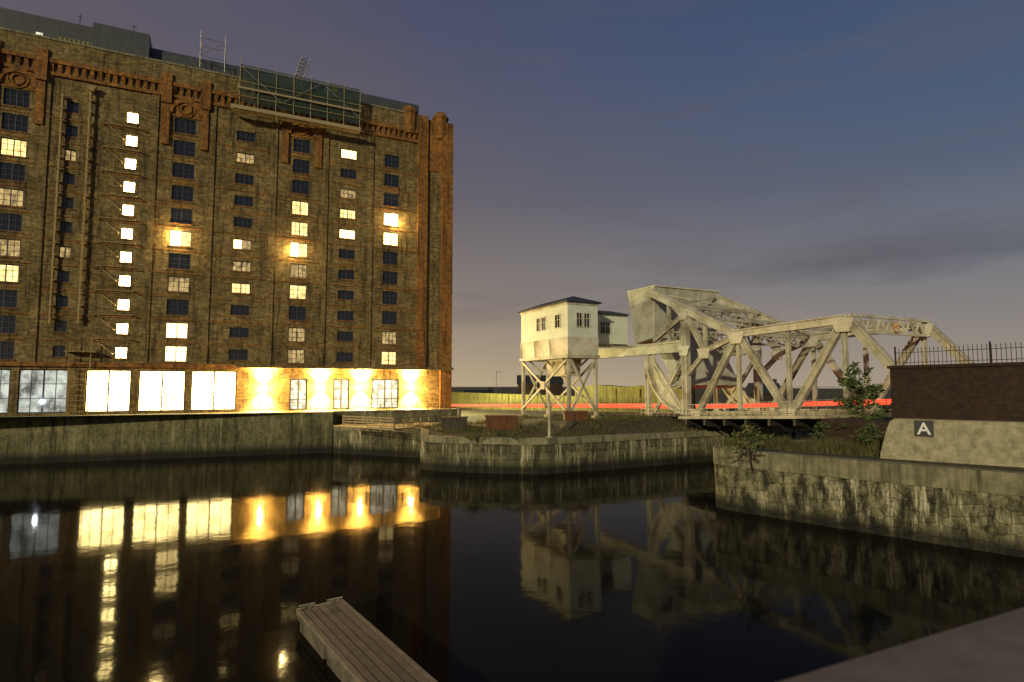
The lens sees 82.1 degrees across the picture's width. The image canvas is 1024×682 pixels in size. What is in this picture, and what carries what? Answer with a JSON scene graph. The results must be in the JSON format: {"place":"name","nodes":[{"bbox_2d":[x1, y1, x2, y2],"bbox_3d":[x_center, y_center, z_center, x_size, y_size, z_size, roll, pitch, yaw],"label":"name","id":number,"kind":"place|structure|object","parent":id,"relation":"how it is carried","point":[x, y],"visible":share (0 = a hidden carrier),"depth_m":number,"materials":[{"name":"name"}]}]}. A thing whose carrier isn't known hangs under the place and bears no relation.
{"place":"outdoors","nodes":[
{"label":"outdoors","id":0,"kind":"place"},
{"bbox_2d":[0,408,455,417],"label":"quay terrace","id":1,"kind":"structure","parent":0,"point":[272,412],"depth_m":64.05,"materials":[{"name":"grey concrete"}]},
{"bbox_2d":[246,401,445,412],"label":"handrail","id":2,"kind":"object","parent":1,"relation":"on","point":[316,408],"visible":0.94,"depth_m":69.32,"materials":[{"name":"white metal"}]},
{"bbox_2d":[0,386,1023,681],"bbox_3d":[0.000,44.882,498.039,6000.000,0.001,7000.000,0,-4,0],"label":"water","id":3,"kind":"structure","parent":0,"point":[178,570],"depth_m":23.51,"materials":[{"name":"black liquid"}]},
{"bbox_2d":[0,412,332,463],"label":"quay wall","id":4,"kind":"structure","parent":3,"relation":"in","point":[52,439],"depth_m":60.85,"materials":[{"name":"concrete"}]},
{"bbox_2d":[296,597,437,681],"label":"pontoon","id":5,"kind":"object","parent":3,"relation":"on","point":[346,640],"visible":0.98,"depth_m":15.85,"materials":[{"name":"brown wood"}]},
{"bbox_2d":[333,426,420,457],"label":"quay wall","id":6,"kind":"structure","parent":3,"relation":"in","point":[377,442],"depth_m":63.56,"materials":[{"name":"concrete"}]},
{"bbox_2d":[420,428,822,473],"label":"quay wall","id":7,"kind":"structure","parent":3,"relation":"in","point":[531,455],"depth_m":52.19,"materials":[{"name":"concrete"}]},
{"bbox_2d":[713,439,1023,556],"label":"quay wall","id":8,"kind":"structure","parent":3,"relation":"in","point":[980,509],"depth_m":29.86,"materials":[{"name":"stone"}]},
{"bbox_2d":[0,0,1023,385],"label":"sky","id":9,"kind":"structure","parent":0,"point":[789,160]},
{"bbox_2d":[456,408,681,416],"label":"road","id":10,"kind":"structure","parent":0,"point":[655,414],"depth_m":93.30,"materials":[{"name":"asphalt"}]},
{"bbox_2d":[451,404,673,414],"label":"light trails","id":11,"kind":"object","parent":10,"relation":"on","point":[602,406],"visible":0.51,"depth_m":95.59,"materials":[{"name":"red"}]},
{"bbox_2d":[696,399,890,410],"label":"light trails","id":12,"kind":"object","parent":10,"relation":"on","point":[881,401],"visible":0.19,"depth_m":58.04,"materials":[{"name":"red"}]},
{"bbox_2d":[333,387,890,436],"bbox_3d":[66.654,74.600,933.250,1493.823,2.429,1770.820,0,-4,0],"label":"dockside ground","id":13,"kind":"structure","parent":0,"point":[653,423],"depth_m":65.29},
{"bbox_2d":[0,7,453,415],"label":"warehouse","id":14,"kind":"structure","parent":13,"relation":"on","point":[177,235],"depth_m":66.94,"materials":[{"name":"brick"}]},
{"bbox_2d":[0,369,10,413],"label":"tall window","id":15,"kind":"structure","parent":14,"relation":"in","point":[5,374],"depth_m":58.50,"materials":[{"name":"grey glass"}]},
{"bbox_2d":[0,341,14,360],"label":"window","id":16,"kind":"structure","parent":14,"relation":"in","point":[6,348],"depth_m":58.69,"materials":[{"name":"black glass"}]},
{"bbox_2d":[0,315,15,334],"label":"window","id":17,"kind":"structure","parent":14,"relation":"in","point":[7,323],"depth_m":58.85,"materials":[{"name":"black glass"}]},
{"bbox_2d":[0,290,17,308],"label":"window","id":18,"kind":"structure","parent":14,"relation":"in","point":[8,298],"depth_m":59.03,"materials":[{"name":"black glass"}]},
{"bbox_2d":[0,264,19,283],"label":"window","id":19,"kind":"structure","parent":14,"relation":"in","point":[8,273],"depth_m":59.19,"materials":[{"name":"yellow glass"}]},
{"bbox_2d":[0,238,20,258],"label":"window","id":20,"kind":"structure","parent":14,"relation":"in","point":[9,248],"depth_m":59.35,"materials":[{"name":"grey glass"}]},
{"bbox_2d":[0,213,22,232],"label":"window","id":21,"kind":"structure","parent":14,"relation":"in","point":[12,223],"depth_m":59.51,"materials":[{"name":"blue glass"}]},
{"bbox_2d":[0,187,23,207],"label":"window","id":22,"kind":"structure","parent":14,"relation":"in","point":[9,197],"depth_m":59.67,"materials":[{"name":"grey"}]},
{"bbox_2d":[0,162,25,183],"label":"window","id":23,"kind":"structure","parent":14,"relation":"in","point":[9,172],"depth_m":59.83,"materials":[{"name":"blue glass"}]},
{"bbox_2d":[0,137,27,158],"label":"window","id":24,"kind":"structure","parent":14,"relation":"in","point":[9,147],"depth_m":60.01,"materials":[{"name":"yellow glass"}]},
{"bbox_2d":[0,113,28,133],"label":"window","id":25,"kind":"structure","parent":14,"relation":"in","point":[10,122],"depth_m":60.20,"materials":[{"name":"blue glass"}]},
{"bbox_2d":[1,88,30,109],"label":"window","id":26,"kind":"structure","parent":14,"relation":"in","point":[12,98],"depth_m":60.39,"materials":[{"name":"blue glass"}]},
{"bbox_2d":[17,369,67,413],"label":"tall window","id":27,"kind":"structure","parent":14,"relation":"in","point":[34,385],"depth_m":59.82,"materials":[{"name":"grey glass"}]},
{"bbox_2d":[84,370,131,411],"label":"tall window","id":28,"kind":"structure","parent":14,"relation":"in","point":[109,390],"depth_m":62.26,"materials":[{"name":"grey glass"}]},
{"bbox_2d":[113,347,127,359],"bbox_3d":[-41.760,1.322,62.779,1.325,1.372,0.814,0,-4,0],"label":"window","id":29,"kind":"structure","parent":14,"relation":"in","point":[120,352],"depth_m":62.86,"materials":[{"name":"grey glass"}]},
{"bbox_2d":[114,323,128,335],"bbox_3d":[-41.760,-1.262,62.972,1.325,1.372,0.814,0,-4,0],"label":"window","id":30,"kind":"structure","parent":14,"relation":"in","point":[121,328],"depth_m":63.05,"materials":[{"name":"grey glass"}]},
{"bbox_2d":[115,299,130,311],"bbox_3d":[-41.760,-3.847,63.165,1.325,1.372,0.814,0,-4,0],"label":"window","id":31,"kind":"structure","parent":14,"relation":"in","point":[123,305],"depth_m":63.24,"materials":[{"name":"grey glass"}]},
{"bbox_2d":[116,275,131,287],"bbox_3d":[-41.760,-6.432,63.359,1.325,1.372,0.814,0,-4,0],"label":"window","id":32,"kind":"structure","parent":14,"relation":"in","point":[124,281],"depth_m":63.44,"materials":[{"name":"grey glass"}]},
{"bbox_2d":[137,370,185,410],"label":"tall window","id":33,"kind":"structure","parent":14,"relation":"in","point":[158,390],"depth_m":64.38,"materials":[{"name":"grey glass"}]},
{"bbox_2d":[163,346,187,362],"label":"window","id":34,"kind":"structure","parent":14,"relation":"in","point":[173,354],"depth_m":65.10,"materials":[{"name":"grey glass"}]},
{"bbox_2d":[164,322,188,339],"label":"window","id":35,"kind":"structure","parent":14,"relation":"in","point":[178,331],"depth_m":65.29,"materials":[{"name":"grey glass"}]},
{"bbox_2d":[165,299,189,316],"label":"window","id":36,"kind":"structure","parent":14,"relation":"in","point":[174,307],"depth_m":65.49,"materials":[{"name":"black glass"}]},
{"bbox_2d":[166,276,190,293],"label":"window","id":37,"kind":"structure","parent":14,"relation":"in","point":[175,284],"depth_m":65.68,"materials":[{"name":"grey glass"}]},
{"bbox_2d":[167,253,190,270],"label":"window","id":38,"kind":"structure","parent":14,"relation":"in","point":[176,261],"depth_m":65.87,"materials":[{"name":"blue glass"}]},
{"bbox_2d":[168,230,191,247],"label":"window","id":39,"kind":"structure","parent":14,"relation":"in","point":[183,239],"depth_m":66.06,"materials":[{"name":"grey glass"}]},
{"bbox_2d":[169,207,192,225],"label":"window","id":40,"kind":"structure","parent":14,"relation":"in","point":[181,216],"depth_m":66.24,"materials":[{"name":"blue glass"}]},
{"bbox_2d":[170,185,193,202],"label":"window","id":41,"kind":"structure","parent":14,"relation":"in","point":[179,193],"depth_m":66.44,"materials":[{"name":"blue glass"}]},
{"bbox_2d":[171,162,194,180],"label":"window","id":42,"kind":"structure","parent":14,"relation":"in","point":[180,171],"depth_m":66.63,"materials":[{"name":"blue glass"}]},
{"bbox_2d":[172,140,195,158],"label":"window","id":43,"kind":"structure","parent":14,"relation":"in","point":[181,148],"depth_m":66.83,"materials":[{"name":"blue glass"}]},
{"bbox_2d":[173,118,196,136],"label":"window","id":44,"kind":"structure","parent":14,"relation":"in","point":[182,126],"depth_m":67.02,"materials":[{"name":"blue glass"}]},
{"bbox_2d":[190,371,236,410],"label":"tall window","id":45,"kind":"structure","parent":14,"relation":"in","point":[210,390],"depth_m":66.60,"materials":[{"name":"grey glass"}]},
{"bbox_2d":[228,350,248,361],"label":"window","id":46,"kind":"structure","parent":14,"relation":"in","point":[234,355],"depth_m":67.85,"materials":[{"name":"black glass"}]},
{"bbox_2d":[228,327,249,338],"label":"window","id":47,"kind":"structure","parent":14,"relation":"in","point":[235,333],"depth_m":68.05,"materials":[{"name":"black glass"}]},
{"bbox_2d":[229,305,249,316],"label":"window","id":48,"kind":"structure","parent":14,"relation":"in","point":[236,310],"depth_m":68.21,"materials":[{"name":"black glass"}]},
{"bbox_2d":[230,283,250,294],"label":"window","id":49,"kind":"structure","parent":14,"relation":"in","point":[236,288],"depth_m":68.40,"materials":[{"name":"yellow glass"}]},
{"bbox_2d":[231,261,251,272],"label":"window","id":50,"kind":"structure","parent":14,"relation":"in","point":[237,266],"depth_m":68.60,"materials":[{"name":"grey glass"}]},
{"bbox_2d":[232,217,252,229],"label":"window","id":51,"kind":"structure","parent":14,"relation":"in","point":[243,223],"depth_m":69.02,"materials":[{"name":"blue glass"}]},
{"bbox_2d":[232,239,252,250],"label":"window","id":52,"kind":"structure","parent":14,"relation":"in","point":[238,244],"depth_m":68.81,"materials":[{"name":"grey glass"}]},
{"bbox_2d":[233,195,253,207],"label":"window","id":53,"kind":"structure","parent":14,"relation":"in","point":[242,201],"depth_m":69.18,"materials":[{"name":"blue glass"}]},
{"bbox_2d":[234,173,254,186],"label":"window","id":54,"kind":"structure","parent":14,"relation":"in","point":[240,179],"depth_m":69.38,"materials":[{"name":"blue glass"}]},
{"bbox_2d":[235,152,255,164],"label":"window","id":55,"kind":"structure","parent":14,"relation":"in","point":[243,158],"depth_m":69.57,"materials":[{"name":"grey"}]},
{"bbox_2d":[236,131,255,143],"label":"window","id":56,"kind":"structure","parent":14,"relation":"in","point":[246,137],"depth_m":69.80,"materials":[{"name":"blue glass"}]},
{"bbox_2d":[286,349,305,364],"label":"window","id":57,"kind":"structure","parent":14,"relation":"in","point":[295,356],"depth_m":70.60,"materials":[{"name":"grey glass"}]},
{"bbox_2d":[287,327,305,342],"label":"window","id":58,"kind":"structure","parent":14,"relation":"in","point":[295,335],"depth_m":70.77,"materials":[{"name":"grey glass"}]},
{"bbox_2d":[230,59,363,136],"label":"scaffold","id":59,"kind":"object","parent":14,"relation":"attached to","point":[281,91],"visible":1,"depth_m":70.97,"materials":[{"name":"metal"}]},
{"bbox_2d":[288,285,306,300],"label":"window","id":60,"kind":"structure","parent":14,"relation":"in","point":[296,292],"depth_m":71.15,"materials":[{"name":"yellow glass"}]},
{"bbox_2d":[288,306,306,321],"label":"window","id":61,"kind":"structure","parent":14,"relation":"in","point":[296,313],"depth_m":70.98,"materials":[{"name":"black glass"}]},
{"bbox_2d":[289,379,306,409],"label":"door","id":62,"kind":"structure","parent":14,"relation":"in","point":[298,387],"depth_m":70.53,"materials":[{"name":"yellow"}]},
{"bbox_2d":[289,242,307,258],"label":"window","id":63,"kind":"structure","parent":14,"relation":"in","point":[300,248],"depth_m":71.57,"materials":[{"name":"yellow"}]},
{"bbox_2d":[289,263,307,279],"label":"window","id":64,"kind":"structure","parent":14,"relation":"in","point":[297,271],"depth_m":71.36,"materials":[{"name":"grey glass"}]},
{"bbox_2d":[290,221,308,237],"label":"window","id":65,"kind":"structure","parent":14,"relation":"in","point":[299,229],"depth_m":71.75,"materials":[{"name":"yellow glass"}]},
{"bbox_2d":[291,180,309,195],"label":"window","id":66,"kind":"structure","parent":14,"relation":"in","point":[299,187],"depth_m":72.13,"materials":[{"name":"blue glass"}]},
{"bbox_2d":[291,200,309,216],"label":"window","id":67,"kind":"structure","parent":14,"relation":"in","point":[299,208],"depth_m":71.96,"materials":[{"name":"yellow glass"}]},
{"bbox_2d":[292,138,310,154],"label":"window","id":68,"kind":"structure","parent":14,"relation":"in","point":[300,146],"depth_m":72.52,"materials":[{"name":"blue glass"}]},
{"bbox_2d":[292,159,310,175],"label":"window","id":69,"kind":"structure","parent":14,"relation":"in","point":[302,167],"depth_m":72.35,"materials":[{"name":"blue glass"}]},
{"bbox_2d":[333,379,349,408],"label":"door","id":70,"kind":"structure","parent":14,"relation":"in","point":[340,386],"depth_m":72.72,"materials":[{"name":"grey"}]},
{"bbox_2d":[335,352,353,362],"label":"window","id":71,"kind":"structure","parent":14,"relation":"in","point":[342,357],"depth_m":73.07,"materials":[{"name":"black glass"}]},
{"bbox_2d":[336,331,353,342],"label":"window","id":72,"kind":"structure","parent":14,"relation":"in","point":[341,336],"depth_m":73.29,"materials":[{"name":"black glass"}]},
{"bbox_2d":[336,311,354,321],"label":"window","id":73,"kind":"structure","parent":14,"relation":"in","point":[346,316],"depth_m":73.47,"materials":[{"name":"black glass"}]},
{"bbox_2d":[337,290,354,300],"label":"window","id":74,"kind":"structure","parent":14,"relation":"in","point":[343,295],"depth_m":73.65,"materials":[{"name":"black glass"}]},
{"bbox_2d":[337,269,355,280],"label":"window","id":75,"kind":"structure","parent":14,"relation":"in","point":[348,275],"depth_m":73.84,"materials":[{"name":"black glass"}]},
{"bbox_2d":[338,229,355,240],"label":"window","id":76,"kind":"structure","parent":14,"relation":"in","point":[345,234],"depth_m":74.22,"materials":[{"name":"grey glass"}]},
{"bbox_2d":[338,249,355,260],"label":"window","id":77,"kind":"structure","parent":14,"relation":"in","point":[343,254],"depth_m":74.04,"materials":[{"name":"black glass"}]},
{"bbox_2d":[339,209,356,220],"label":"window","id":78,"kind":"structure","parent":14,"relation":"in","point":[347,214],"depth_m":74.44,"materials":[{"name":"yellow glass"}]},
{"bbox_2d":[371,379,398,408],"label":"door","id":79,"kind":"structure","parent":14,"relation":"in","point":[384,391],"depth_m":75.08,"materials":[{"name":"grey glass"}]},
{"bbox_2d":[380,351,396,365],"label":"window","id":80,"kind":"structure","parent":14,"relation":"in","point":[387,358],"depth_m":75.49,"materials":[{"name":"yellow glass"}]},
{"bbox_2d":[381,291,397,305],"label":"window","id":81,"kind":"structure","parent":14,"relation":"in","point":[388,298],"depth_m":76.08,"materials":[{"name":"black glass"}]},
{"bbox_2d":[381,311,397,325],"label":"window","id":82,"kind":"structure","parent":14,"relation":"in","point":[389,318],"depth_m":75.89,"materials":[{"name":"black glass"}]},
{"bbox_2d":[381,331,397,345],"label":"window","id":83,"kind":"structure","parent":14,"relation":"in","point":[389,338],"depth_m":75.72,"materials":[{"name":"grey glass"}]},
{"bbox_2d":[382,232,398,246],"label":"window","id":84,"kind":"structure","parent":14,"relation":"in","point":[389,239],"depth_m":76.66,"materials":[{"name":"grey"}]},
{"bbox_2d":[382,251,398,266],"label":"window","id":85,"kind":"structure","parent":14,"relation":"in","point":[389,258],"depth_m":76.47,"materials":[{"name":"black glass"}]},
{"bbox_2d":[382,271,398,285],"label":"window","id":86,"kind":"structure","parent":14,"relation":"in","point":[389,278],"depth_m":76.30,"materials":[{"name":"black glass"}]},
{"bbox_2d":[383,212,398,227],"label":"window","id":87,"kind":"structure","parent":14,"relation":"in","point":[389,218],"depth_m":76.84,"materials":[{"name":"grey glass"}]},
{"bbox_2d":[383,173,399,188],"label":"window","id":88,"kind":"structure","parent":14,"relation":"in","point":[391,181],"depth_m":77.24,"materials":[{"name":"blue glass"}]},
{"bbox_2d":[383,193,399,207],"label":"window","id":89,"kind":"structure","parent":14,"relation":"in","point":[390,200],"depth_m":77.05,"materials":[{"name":"blue glass"}]},
{"bbox_2d":[384,154,399,169],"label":"window","id":90,"kind":"structure","parent":14,"relation":"in","point":[391,161],"depth_m":77.45,"materials":[{"name":"blue glass"}]},
{"bbox_2d":[342,415,429,431],"bbox_3d":[-13.213,8.567,62.031,7.517,1.470,5.551,-3,-5,33],"label":"timber barrier","id":91,"kind":"object","parent":13,"relation":"on","point":[380,423],"visible":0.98,"depth_m":59.76,"materials":[{"name":"brown wood"}]},
{"bbox_2d":[327,409,460,423],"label":"terrace wall","id":92,"kind":"structure","parent":13,"relation":"on","point":[435,415],"depth_m":72.08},
{"bbox_2d":[440,416,467,428],"bbox_3d":[-6.079,8.591,61.731,2.772,1.236,1.920,0,-4,0],"label":"skip","id":93,"kind":"object","parent":13,"relation":"on","point":[454,422],"visible":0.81,"depth_m":60.82,"materials":[{"name":"paint"}]},
{"bbox_2d":[485,415,518,429],"bbox_3d":[-1.048,8.441,61.148,3.504,1.449,1.920,0,-4,0],"label":"skip","id":94,"kind":"object","parent":13,"relation":"on","point":[501,422],"visible":0.83,"depth_m":60.24,"materials":[{"name":"orange metal"}]},
{"bbox_2d":[451,392,574,410],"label":"boundary wall","id":95,"kind":"structure","parent":13,"relation":"on","point":[501,398],"depth_m":135.12,"materials":[{"name":"yellow"}]},
{"bbox_2d":[517,375,563,394],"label":"house","id":96,"kind":"structure","parent":13,"relation":"on","point":[556,385],"depth_m":159.54,"materials":[{"name":"brick"}]},
{"bbox_2d":[407,412,698,439],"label":"grass","id":97,"kind":"structure","parent":13,"relation":"on","point":[507,433],"depth_m":58.58,"materials":[{"name":"green plant"}]},
{"bbox_2d":[459,396,680,412],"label":"palisade fence","id":98,"kind":"object","parent":13,"relation":"on","point":[519,401],"visible":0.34,"depth_m":106.71,"materials":[{"name":"metal"}]},
{"bbox_2d":[517,296,628,417],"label":"control cabin","id":99,"kind":"object","parent":13,"relation":"on","point":[563,338],"visible":0.94,"depth_m":66.12,"materials":[{"name":"metal"}]},
{"bbox_2d":[562,410,588,420],"bbox_3d":[6.460,7.793,60.267,2.533,1.250,1.920,0,-4,0],"label":"skip","id":100,"kind":"object","parent":13,"relation":"on","point":[573,415],"visible":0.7,"depth_m":59.36,"materials":[{"name":"orange metal"}]},
{"bbox_2d":[575,385,695,412],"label":"boundary wall","id":101,"kind":"structure","parent":13,"relation":"on","point":[621,394],"depth_m":93.68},
{"bbox_2d":[745,379,784,402],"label":"house","id":102,"kind":"structure","parent":13,"relation":"on","point":[767,395],"depth_m":151.19,"materials":[{"name":"brick"}]},
{"bbox_2d":[598,285,974,430],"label":"bascule bridge","id":103,"kind":"structure","parent":13,"relation":"on","point":[677,328],"depth_m":59.66,"materials":[{"name":"paint"}]},
{"bbox_2d":[823,417,891,445],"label":"road embankment","id":104,"kind":"structure","parent":0,"point":[860,422],"depth_m":39.12,"materials":[{"name":"brick"}]},
{"bbox_2d":[736,441,1023,471],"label":"quay ground","id":105,"kind":"structure","parent":0,"point":[1020,469],"depth_m":30.65,"materials":[{"name":"grey concrete"}]},
{"bbox_2d":[715,425,774,461],"bbox_3d":[12.894,5.626,32.699,2.822,2.091,2.797,0,-4,0],"label":"bush","id":106,"kind":"object","parent":105,"relation":"on","point":[744,443],"visible":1,"depth_m":32.51,"materials":[{"name":"green plant"}]},
{"bbox_2d":[722,433,883,456],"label":"grass","id":107,"kind":"structure","parent":105,"relation":"on","point":[832,445],"depth_m":35.68,"materials":[{"name":"green plant"}]},
{"bbox_2d":[828,361,891,428],"bbox_3d":[23.394,4.214,39.463,3.697,5.855,3.521,0,-4,0],"label":"sapling","id":108,"kind":"object","parent":105,"relation":"on","point":[852,382],"visible":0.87,"depth_m":39.47,"materials":[{"name":"green plant"}]},
{"bbox_2d":[847,421,885,448],"bbox_3d":[21.829,5.866,35.892,1.999,2.090,1.749,2,-5,-26],"label":"shrub","id":109,"kind":"object","parent":105,"relation":"on","point":[866,431],"visible":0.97,"depth_m":35.84,"materials":[{"name":"green plant"}]},
{"bbox_2d":[880,418,1023,467],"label":"parapet wall","id":110,"kind":"structure","parent":105,"relation":"on","point":[992,443],"depth_m":29.96,"materials":[{"name":"beige concrete"}]},
{"bbox_2d":[914,420,933,436],"bbox_3d":[21.635,4.599,30.878,0.840,0.840,0.040,-3,-5,38],"label":"letter sign","id":111,"kind":"object","parent":110,"relation":"attached to","point":[922,428],"visible":1,"depth_m":30.87,"materials":[{"name":"black metal"}]},
{"bbox_2d":[887,362,1023,421],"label":"brick wall","id":112,"kind":"structure","parent":105,"relation":"on","point":[983,391],"depth_m":32.68,"materials":[{"name":"brown brick"}]},
{"bbox_2d":[893,341,1023,365],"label":"spiked railing","id":113,"kind":"object","parent":112,"relation":"on","point":[990,348],"visible":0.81,"depth_m":32.80,"materials":[{"name":"black metal"}]},
{"bbox_2d":[779,607,1023,681],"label":"parapet","id":114,"kind":"structure","parent":0,"point":[990,649],"depth_m":1.50,"materials":[{"name":"concrete"}]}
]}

